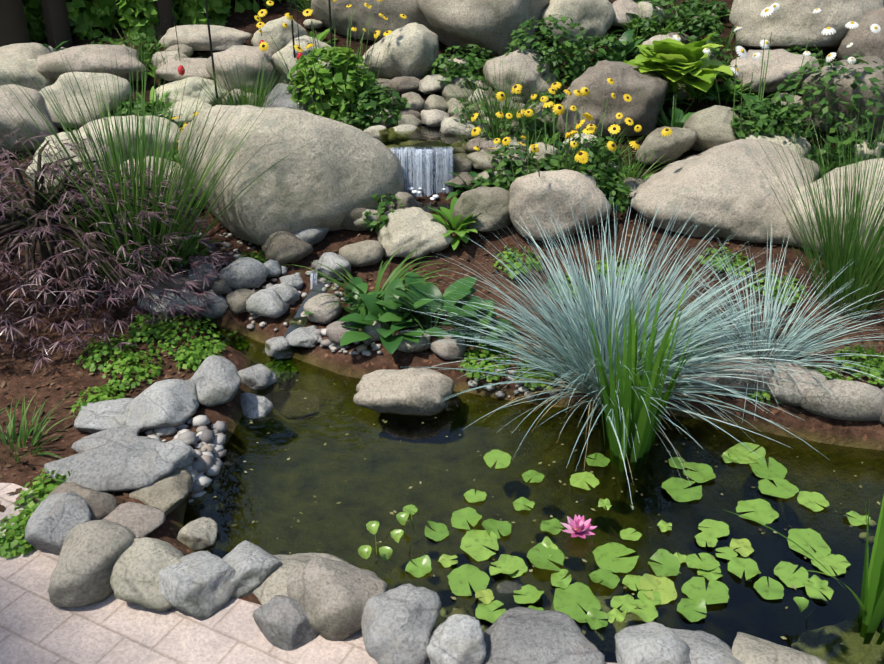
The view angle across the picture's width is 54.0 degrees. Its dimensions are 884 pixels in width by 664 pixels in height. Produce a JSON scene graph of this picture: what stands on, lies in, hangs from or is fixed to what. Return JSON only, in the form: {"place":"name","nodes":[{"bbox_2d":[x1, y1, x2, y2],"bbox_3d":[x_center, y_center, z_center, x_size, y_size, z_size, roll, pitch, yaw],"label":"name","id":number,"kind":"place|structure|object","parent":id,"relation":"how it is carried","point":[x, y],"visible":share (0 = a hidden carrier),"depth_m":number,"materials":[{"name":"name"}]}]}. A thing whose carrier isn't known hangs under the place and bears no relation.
{"place":"outdoors","nodes":[
{"label":"outdoors","id":0,"kind":"place"},
{"bbox_2d":[0,483,617,663],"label":"paving","id":1,"kind":"structure","parent":0,"point":[37,626],"depth_m":2.11,"materials":[{"name":"stone"}]},
{"bbox_2d":[24,492,91,554],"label":"rock","id":2,"kind":"object","parent":1,"relation":"on","point":[53,520],"visible":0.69,"depth_m":2.36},
{"bbox_2d":[47,520,135,606],"bbox_3d":[-0.900,0.586,2.236,0.225,0.163,0.241,0,27,-1],"label":"rock","id":3,"kind":"object","parent":1,"relation":"on","point":[91,552],"visible":0.75,"depth_m":2.18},
{"bbox_2d":[110,537,183,610],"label":"rock","id":4,"kind":"object","parent":1,"relation":"on","point":[139,564],"visible":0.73,"depth_m":2.18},
{"bbox_2d":[158,551,236,618],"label":"rock","id":5,"kind":"object","parent":1,"relation":"on","point":[198,585],"visible":0.92,"depth_m":2.16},
{"bbox_2d":[252,595,318,650],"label":"rock","id":6,"kind":"object","parent":1,"relation":"on","point":[282,622],"visible":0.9,"depth_m":2.07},
{"bbox_2d":[426,614,485,663],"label":"rock","id":7,"kind":"object","parent":1,"relation":"on","point":[456,638],"visible":0.9,"depth_m":1.99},
{"bbox_2d":[614,622,690,663],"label":"rock","id":8,"kind":"object","parent":1,"relation":"on","point":[651,643],"visible":0.98,"depth_m":2.00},
{"bbox_2d":[0,0,883,629],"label":"terrain","id":9,"kind":"structure","parent":0,"point":[18,378],"depth_m":3.59,"materials":[{"name":"soil"}]},
{"bbox_2d":[0,57,54,91],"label":"rock","id":10,"kind":"object","parent":9,"relation":"on","point":[22,74],"visible":0.5,"depth_m":4.92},
{"bbox_2d":[0,42,55,58],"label":"rock","id":11,"kind":"object","parent":9,"relation":"on","point":[32,50],"visible":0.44,"depth_m":5.13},
{"bbox_2d":[0,84,58,153],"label":"rock","id":12,"kind":"object","parent":9,"relation":"on","point":[37,98],"visible":0.77,"depth_m":4.56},
{"bbox_2d":[26,130,124,193],"bbox_3d":[-1.859,-0.861,4.388,0.489,0.266,0.396,0,27,-1],"label":"rock","id":13,"kind":"object","parent":9,"relation":"on","point":[62,135],"visible":0.29,"depth_m":4.29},
{"bbox_2d":[46,482,117,520],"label":"rock","id":14,"kind":"object","parent":9,"relation":"on","point":[102,505],"visible":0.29,"depth_m":2.46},
{"bbox_2d":[39,72,132,128],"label":"rock","id":15,"kind":"object","parent":9,"relation":"on","point":[57,90],"visible":0.56,"depth_m":4.73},
{"bbox_2d":[0,0,173,48],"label":"trunks","id":16,"kind":"object","parent":9,"relation":"on","point":[13,27],"depth_m":5.44,"materials":[{"name":"brown plant"}]},
{"bbox_2d":[35,44,146,82],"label":"rock","id":17,"kind":"object","parent":9,"relation":"on","point":[80,58],"visible":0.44,"depth_m":5.02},
{"bbox_2d":[74,398,132,433],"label":"rock","id":18,"kind":"object","parent":9,"relation":"on","point":[95,417],"visible":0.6,"depth_m":2.90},
{"bbox_2d":[71,425,139,452],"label":"rock","id":19,"kind":"object","parent":9,"relation":"on","point":[85,443],"visible":0.54,"depth_m":2.80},
{"bbox_2d":[44,435,174,492],"bbox_3d":[-1.019,0.396,2.678,0.406,0.111,0.269,0,27,-1],"label":"rock","id":20,"kind":"object","parent":9,"relation":"on","point":[129,462],"visible":0.88,"depth_m":2.62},
{"bbox_2d":[0,127,233,374],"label":"maple","id":21,"kind":"object","parent":9,"relation":"on","point":[135,275],"depth_m":3.45,"materials":[{"name":"plant"}]},
{"bbox_2d":[78,115,181,159],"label":"rock","id":22,"kind":"object","parent":9,"relation":"on","point":[174,127],"visible":0.31,"depth_m":4.45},
{"bbox_2d":[101,502,165,537],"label":"rock","id":23,"kind":"object","parent":9,"relation":"on","point":[139,520],"visible":0.5,"depth_m":2.44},
{"bbox_2d":[102,156,198,213],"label":"rock","id":24,"kind":"object","parent":9,"relation":"on","point":[151,168],"visible":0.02,"depth_m":4.18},
{"bbox_2d":[129,469,192,515],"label":"rock","id":25,"kind":"object","parent":9,"relation":"on","point":[167,494],"visible":0.65,"depth_m":2.58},
{"bbox_2d":[125,379,198,432],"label":"rock","id":26,"kind":"object","parent":9,"relation":"on","point":[164,403],"visible":0.96,"depth_m":2.90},
{"bbox_2d":[22,0,310,42],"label":"understory","id":27,"kind":"object","parent":9,"relation":"on","point":[85,17],"visible":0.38,"depth_m":5.60,"materials":[{"name":"green plant"}]},
{"bbox_2d":[137,289,209,316],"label":"rock","id":28,"kind":"object","parent":9,"relation":"on","point":[180,301],"visible":0.65,"depth_m":3.66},
{"bbox_2d":[143,272,203,290],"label":"rock","id":29,"kind":"object","parent":9,"relation":"on","point":[181,280],"visible":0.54,"depth_m":3.75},
{"bbox_2d":[156,439,195,470],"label":"rock","id":30,"kind":"object","parent":9,"relation":"on","point":[179,454],"visible":0.71,"depth_m":2.69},
{"bbox_2d":[157,98,210,126],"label":"rock","id":31,"kind":"object","parent":9,"relation":"on","point":[204,107],"visible":0.38,"depth_m":4.80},
{"bbox_2d":[155,58,213,81],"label":"rock","id":32,"kind":"object","parent":9,"relation":"on","point":[172,66],"visible":0.54,"depth_m":5.15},
{"bbox_2d":[155,76,226,104],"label":"rock","id":33,"kind":"object","parent":9,"relation":"on","point":[189,87],"visible":0.69,"depth_m":4.99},
{"bbox_2d":[176,517,217,549],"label":"rock","id":34,"kind":"object","parent":9,"relation":"on","point":[199,533],"visible":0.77,"depth_m":2.50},
{"bbox_2d":[157,25,251,50],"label":"rock","id":35,"kind":"object","parent":9,"relation":"on","point":[223,38],"visible":0.79,"depth_m":5.40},
{"bbox_2d":[194,290,227,318],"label":"rock","id":36,"kind":"object","parent":9,"relation":"on","point":[219,308],"visible":0.52,"depth_m":3.75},
{"bbox_2d":[189,355,240,406],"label":"rock","id":37,"kind":"object","parent":9,"relation":"on","point":[216,379],"visible":0.98,"depth_m":3.02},
{"bbox_2d":[225,289,255,313],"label":"rock","id":38,"kind":"object","parent":9,"relation":"on","point":[236,301],"visible":0.73,"depth_m":3.69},
{"bbox_2d":[205,45,279,93],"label":"rock","id":39,"kind":"object","parent":9,"relation":"on","point":[255,54],"visible":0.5,"depth_m":4.99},
{"bbox_2d":[217,257,268,288],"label":"rock","id":40,"kind":"object","parent":9,"relation":"on","point":[243,272],"visible":0.88,"depth_m":3.77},
{"bbox_2d":[222,540,281,597],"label":"rock","id":41,"kind":"object","parent":9,"relation":"on","point":[254,566],"visible":0.62,"depth_m":2.24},
{"bbox_2d":[172,0,334,107],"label":"hooks","id":42,"kind":"object","parent":9,"relation":"on","point":[209,33],"visible":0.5,"depth_m":4.79,"materials":[{"name":"grey metal"}]},
{"bbox_2d":[238,364,276,389],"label":"rock","id":43,"kind":"object","parent":9,"relation":"on","point":[259,376],"visible":0.58,"depth_m":3.29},
{"bbox_2d":[246,289,289,318],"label":"rock","id":44,"kind":"object","parent":9,"relation":"on","point":[270,303],"visible":0.96,"depth_m":3.61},
{"bbox_2d":[265,336,292,358],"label":"rock","id":45,"kind":"object","parent":9,"relation":"on","point":[277,343],"visible":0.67,"depth_m":3.49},
{"bbox_2d":[251,16,308,52],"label":"rock","id":46,"kind":"object","parent":9,"relation":"on","point":[270,29],"visible":0.44,"depth_m":5.32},
{"bbox_2d":[267,283,299,303],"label":"rock","id":47,"kind":"object","parent":9,"relation":"on","point":[288,293],"visible":0.54,"depth_m":3.67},
{"bbox_2d":[262,231,312,263],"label":"rock","id":48,"kind":"object","parent":9,"relation":"on","point":[282,247],"visible":0.92,"depth_m":3.90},
{"bbox_2d":[178,105,404,244],"bbox_3d":[-0.719,-0.805,4.177,1.038,0.596,0.728,-8,28,-15],"label":"rock","id":49,"kind":"object","parent":9,"relation":"on","point":[338,176],"visible":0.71,"depth_m":3.92,"materials":[{"name":"stone"}]},
{"bbox_2d":[262,83,322,114],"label":"rock","id":50,"kind":"object","parent":9,"relation":"on","point":[283,99],"visible":0.25,"depth_m":4.74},
{"bbox_2d":[253,553,348,604],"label":"rock","id":51,"kind":"object","parent":9,"relation":"on","point":[273,584],"visible":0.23,"depth_m":2.25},
{"bbox_2d":[286,325,318,347],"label":"rock","id":52,"kind":"object","parent":9,"relation":"on","point":[306,337],"visible":0.94,"depth_m":3.47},
{"bbox_2d":[271,35,335,86],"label":"rock","id":53,"kind":"object","parent":9,"relation":"on","point":[304,40],"visible":0.35,"depth_m":5.04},
{"bbox_2d":[294,227,329,244],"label":"rock","id":54,"kind":"object","parent":9,"relation":"on","point":[312,236],"visible":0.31,"depth_m":3.98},
{"bbox_2d":[303,293,341,323],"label":"rock","id":55,"kind":"object","parent":9,"relation":"on","point":[327,315],"visible":0.96,"depth_m":3.56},
{"bbox_2d":[271,8,391,120],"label":"rudbeckia leaves","id":56,"kind":"object","parent":9,"relation":"on","point":[337,57],"depth_m":4.67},
{"bbox_2d":[254,0,406,51],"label":"yellow flowers","id":57,"kind":"object","parent":56,"relation":"attached to","point":[265,48],"visible":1,"depth_m":4.46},
{"bbox_2d":[315,252,350,278],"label":"rock","id":58,"kind":"object","parent":9,"relation":"on","point":[327,259],"visible":0.79,"depth_m":3.80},
{"bbox_2d":[84,232,583,502],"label":"pebbles","id":59,"kind":"object","parent":9,"relation":"on","point":[210,452],"visible":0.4,"depth_m":2.92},
{"bbox_2d":[287,558,388,640],"bbox_3d":[-0.252,0.640,2.141,0.242,0.150,0.199,-13,30,-25],"label":"rock","id":60,"kind":"object","parent":9,"relation":"on","point":[332,597],"visible":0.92,"depth_m":2.09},
{"bbox_2d":[326,321,358,344],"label":"rock","id":61,"kind":"object","parent":9,"relation":"on","point":[335,331],"visible":0.67,"depth_m":3.40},
{"bbox_2d":[265,201,450,352],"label":"stream pools","id":62,"kind":"object","parent":9,"relation":"on","point":[290,316],"visible":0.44,"depth_m":3.60,"materials":[{"name":"liquid"}]},
{"bbox_2d":[339,240,383,266],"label":"rock","id":63,"kind":"object","parent":9,"relation":"on","point":[364,253],"visible":0.96,"depth_m":3.85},
{"bbox_2d":[310,0,438,40],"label":"rock","id":64,"kind":"object","parent":9,"relation":"on","point":[392,11],"visible":0.5,"depth_m":5.37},
{"bbox_2d":[295,248,454,329],"bbox_3d":[-0.298,-0.184,3.626,0.769,0.258,0.663,0,27,-1],"label":"daylily","id":65,"kind":"object","parent":9,"relation":"on","point":[397,272],"visible":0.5,"depth_m":3.68,"materials":[{"name":"green plant"}]},
{"bbox_2d":[310,146,452,288],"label":"waterfall","id":66,"kind":"structure","parent":9,"relation":"on","point":[423,173],"depth_m":4.22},
{"bbox_2d":[358,22,438,78],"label":"rock","id":67,"kind":"object","parent":9,"relation":"on","point":[411,49],"visible":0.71,"depth_m":4.97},
{"bbox_2d":[361,583,441,663],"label":"rock","id":68,"kind":"object","parent":9,"relation":"on","point":[397,624],"visible":1,"depth_m":2.01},
{"bbox_2d":[390,76,420,94],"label":"rock","id":69,"kind":"object","parent":9,"relation":"on","point":[403,85],"visible":0.85,"depth_m":4.92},
{"bbox_2d":[303,271,519,354],"bbox_3d":[-0.129,-0.088,3.491,0.883,0.225,0.586,0,27,-1],"label":"hosta","id":70,"kind":"object","parent":9,"relation":"on","point":[395,301],"visible":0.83,"depth_m":3.45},
{"bbox_2d":[396,329,430,352],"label":"rock","id":71,"kind":"object","parent":9,"relation":"on","point":[406,346],"visible":0.54,"depth_m":3.35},
{"bbox_2d":[375,207,452,258],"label":"rock","id":72,"kind":"object","parent":9,"relation":"on","point":[407,230],"visible":0.88,"depth_m":3.89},
{"bbox_2d":[378,126,464,146],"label":"pool","id":73,"kind":"structure","parent":9,"relation":"on","point":[422,136],"depth_m":4.39,"materials":[{"name":"liquid"}]},
{"bbox_2d":[418,74,449,93],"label":"rock","id":74,"kind":"object","parent":9,"relation":"on","point":[429,84],"visible":0.77,"depth_m":4.90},
{"bbox_2d":[0,37,883,463],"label":"tall grass","id":75,"kind":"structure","parent":9,"relation":"on","point":[836,259],"depth_m":3.53,"materials":[{"name":"plant"}]},
{"bbox_2d":[0,151,883,558],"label":"ground cover","id":76,"kind":"object","parent":9,"relation":"on","point":[194,351],"visible":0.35,"depth_m":3.27,"materials":[{"name":"green plant"}]},
{"bbox_2d":[0,107,883,524],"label":"bark chips","id":77,"kind":"object","parent":9,"relation":"on","point":[34,499],"visible":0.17,"depth_m":3.46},
{"bbox_2d":[431,335,466,360],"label":"rock","id":78,"kind":"object","parent":9,"relation":"on","point":[449,349],"visible":0.88,"depth_m":3.32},
{"bbox_2d":[427,196,478,249],"bbox_3d":[0.068,-0.518,4.013,0.328,0.155,0.376,15,31,27],"label":"leafy plant","id":79,"kind":"object","parent":9,"relation":"on","point":[446,213],"visible":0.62,"depth_m":3.97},
{"bbox_2d":[440,117,473,138],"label":"rock","id":80,"kind":"object","parent":9,"relation":"on","point":[455,124],"visible":0.67,"depth_m":4.47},
{"bbox_2d":[43,0,883,209],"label":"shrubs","id":81,"kind":"object","parent":9,"relation":"on","point":[628,35],"visible":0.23,"depth_m":4.68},
{"bbox_2d":[93,5,847,266],"bbox_3d":[-0.071,-1.237,4.798,4.004,0.906,2.335,-4,27,-8],"label":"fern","id":82,"kind":"object","parent":9,"relation":"on","point":[727,97],"visible":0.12,"depth_m":4.73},
{"bbox_2d":[86,0,855,231],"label":"flower foliage","id":83,"kind":"object","parent":9,"relation":"on","point":[706,10],"visible":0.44,"depth_m":4.78,"materials":[{"name":"green plant"}]},
{"bbox_2d":[452,186,510,231],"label":"rock","id":84,"kind":"object","parent":9,"relation":"on","point":[489,206],"visible":0.88,"depth_m":3.94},
{"bbox_2d":[416,0,548,56],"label":"rock","id":85,"kind":"object","parent":9,"relation":"on","point":[491,25],"visible":0.73,"depth_m":5.05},
{"bbox_2d":[103,0,882,204],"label":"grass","id":86,"kind":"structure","parent":9,"relation":"on","point":[607,159],"depth_m":4.57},
{"bbox_2d":[483,48,561,102],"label":"rock","id":87,"kind":"object","parent":9,"relation":"on","point":[530,61],"visible":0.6,"depth_m":4.68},
{"bbox_2d":[483,607,605,663],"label":"rock","id":88,"kind":"object","parent":9,"relation":"on","point":[520,635],"visible":0.98,"depth_m":2.04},
{"bbox_2d":[508,169,611,239],"bbox_3d":[0.530,-0.609,3.981,0.464,0.285,0.353,0,27,-1],"label":"rock","id":89,"kind":"object","parent":9,"relation":"on","point":[530,194],"visible":0.92,"depth_m":3.86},
{"bbox_2d":[482,99,653,200],"bbox_3d":[0.577,-0.824,4.123,0.774,0.480,0.671,0,27,-1],"label":"rudbeckia","id":90,"kind":"object","parent":9,"relation":"on","point":[566,159],"depth_m":4.12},
{"bbox_2d":[471,78,672,163],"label":"yellow flowers","id":91,"kind":"object","parent":90,"relation":"attached to","point":[591,129],"visible":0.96,"depth_m":3.98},
{"bbox_2d":[542,0,615,43],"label":"rock","id":92,"kind":"object","parent":9,"relation":"on","point":[593,18],"visible":0.65,"depth_m":5.24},
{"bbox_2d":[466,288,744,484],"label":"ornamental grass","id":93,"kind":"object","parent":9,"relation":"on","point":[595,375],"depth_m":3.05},
{"bbox_2d":[548,60,667,137],"bbox_3d":[0.874,-1.230,4.559,0.650,0.375,0.435,0,27,-1],"label":"rock","id":94,"kind":"object","parent":9,"relation":"on","point":[646,91],"visible":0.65,"depth_m":4.42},
{"bbox_2d":[350,14,883,165],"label":"shrubs","id":95,"kind":"object","parent":9,"relation":"on","point":[542,48],"visible":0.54,"depth_m":4.61,"materials":[{"name":"green plant"}]},
{"bbox_2d":[612,0,639,26],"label":"rock","id":96,"kind":"object","parent":9,"relation":"on","point":[621,8],"visible":0.54,"depth_m":5.37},
{"bbox_2d":[408,187,883,506],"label":"blue oat grass","id":97,"kind":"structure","parent":9,"relation":"on","point":[574,360],"depth_m":3.12,"materials":[{"name":"plant"}]},
{"bbox_2d":[635,126,696,163],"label":"rock","id":98,"kind":"object","parent":9,"relation":"on","point":[677,143],"visible":0.94,"depth_m":4.25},
{"bbox_2d":[623,32,732,92],"bbox_3d":[1.271,-1.470,4.701,0.593,0.333,0.594,6,28,12],"label":"lime hosta","id":99,"kind":"object","parent":9,"relation":"on","point":[675,62],"visible":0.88,"depth_m":4.56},
{"bbox_2d":[670,628,743,663],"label":"rock","id":100,"kind":"object","parent":9,"relation":"on","point":[706,648],"visible":0.69,"depth_m":2.04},
{"bbox_2d":[683,105,752,151],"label":"rock","id":101,"kind":"object","parent":9,"relation":"on","point":[712,126],"visible":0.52,"depth_m":4.27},
{"bbox_2d":[625,139,821,246],"bbox_3d":[1.325,-0.710,4.089,0.893,0.376,0.783,7,28,13],"label":"rock","id":102,"kind":"object","parent":9,"relation":"on","point":[720,182],"visible":0.81,"depth_m":3.86,"materials":[{"name":"stone"}]},
{"bbox_2d":[716,353,772,394],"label":"rock","id":103,"kind":"object","parent":9,"relation":"on","point":[732,381],"visible":0.65,"depth_m":3.05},
{"bbox_2d":[728,49,819,92],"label":"rock","id":104,"kind":"object","parent":9,"relation":"on","point":[783,64],"visible":0.75,"depth_m":4.73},
{"bbox_2d":[746,132,810,157],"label":"rock","id":105,"kind":"object","parent":9,"relation":"on","point":[788,139],"visible":0.23,"depth_m":4.17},
{"bbox_2d":[701,32,855,139],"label":"daisies","id":106,"kind":"object","parent":9,"relation":"on","point":[750,124],"depth_m":4.24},
{"bbox_2d":[673,3,880,75],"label":"daisy flowers","id":107,"kind":"object","parent":106,"relation":"attached to","point":[763,13],"visible":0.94,"depth_m":4.17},
{"bbox_2d":[731,632,826,663],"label":"rock","id":108,"kind":"object","parent":9,"relation":"on","point":[748,649],"visible":0.96,"depth_m":2.05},
{"bbox_2d":[767,366,827,405],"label":"rock","id":109,"kind":"object","parent":9,"relation":"on","point":[796,393],"visible":0.77,"depth_m":2.99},
{"bbox_2d":[729,0,883,49],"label":"rock","id":110,"kind":"object","parent":9,"relation":"on","point":[792,23],"visible":0.73,"depth_m":4.95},
{"bbox_2d":[786,158,883,263],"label":"rock","id":111,"kind":"object","parent":9,"relation":"on","point":[832,176],"visible":0.38,"depth_m":3.69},
{"bbox_2d":[801,56,883,136],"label":"rock","id":112,"kind":"object","parent":9,"relation":"on","point":[845,83],"visible":0.56,"depth_m":4.28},
{"bbox_2d":[801,379,883,420],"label":"rock","id":113,"kind":"object","parent":9,"relation":"on","point":[864,401],"visible":0.96,"depth_m":2.92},
{"bbox_2d":[837,7,883,60],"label":"rock","id":114,"kind":"object","parent":9,"relation":"on","point":[862,36],"visible":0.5,"depth_m":4.83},
{"bbox_2d":[183,323,883,663],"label":"water","id":115,"kind":"structure","parent":0,"point":[272,492],"depth_m":2.71,"materials":[{"name":"liquid"}]},
{"bbox_2d":[240,393,272,418],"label":"rock","id":116,"kind":"object","parent":115,"relation":"in","point":[253,406],"visible":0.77,"depth_m":3.13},
{"bbox_2d":[353,368,454,415],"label":"rock","id":117,"kind":"object","parent":115,"relation":"in","point":[415,391],"visible":0.98,"depth_m":3.12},
{"bbox_2d":[214,380,880,663],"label":"floaters","id":118,"kind":"object","parent":115,"relation":"on","point":[584,560],"visible":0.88,"depth_m":2.65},
{"bbox_2d":[560,514,596,538],"bbox_3d":[0.400,0.570,2.529,0.106,0.043,0.108,0,27,-1],"label":"lily flower","id":119,"kind":"object","parent":115,"relation":"on","point":[578,523],"visible":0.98,"depth_m":2.53,"materials":[{"name":"pink plant"}]},
{"bbox_2d":[358,442,870,629],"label":"lily pads","id":120,"kind":"object","parent":115,"relation":"on","point":[568,596],"visible":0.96,"depth_m":2.44,"materials":[{"name":"plant"}]},
{"bbox_2d":[580,267,883,632],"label":"iris","id":121,"kind":"object","parent":115,"relation":"in","point":[633,406],"visible":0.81,"depth_m":2.73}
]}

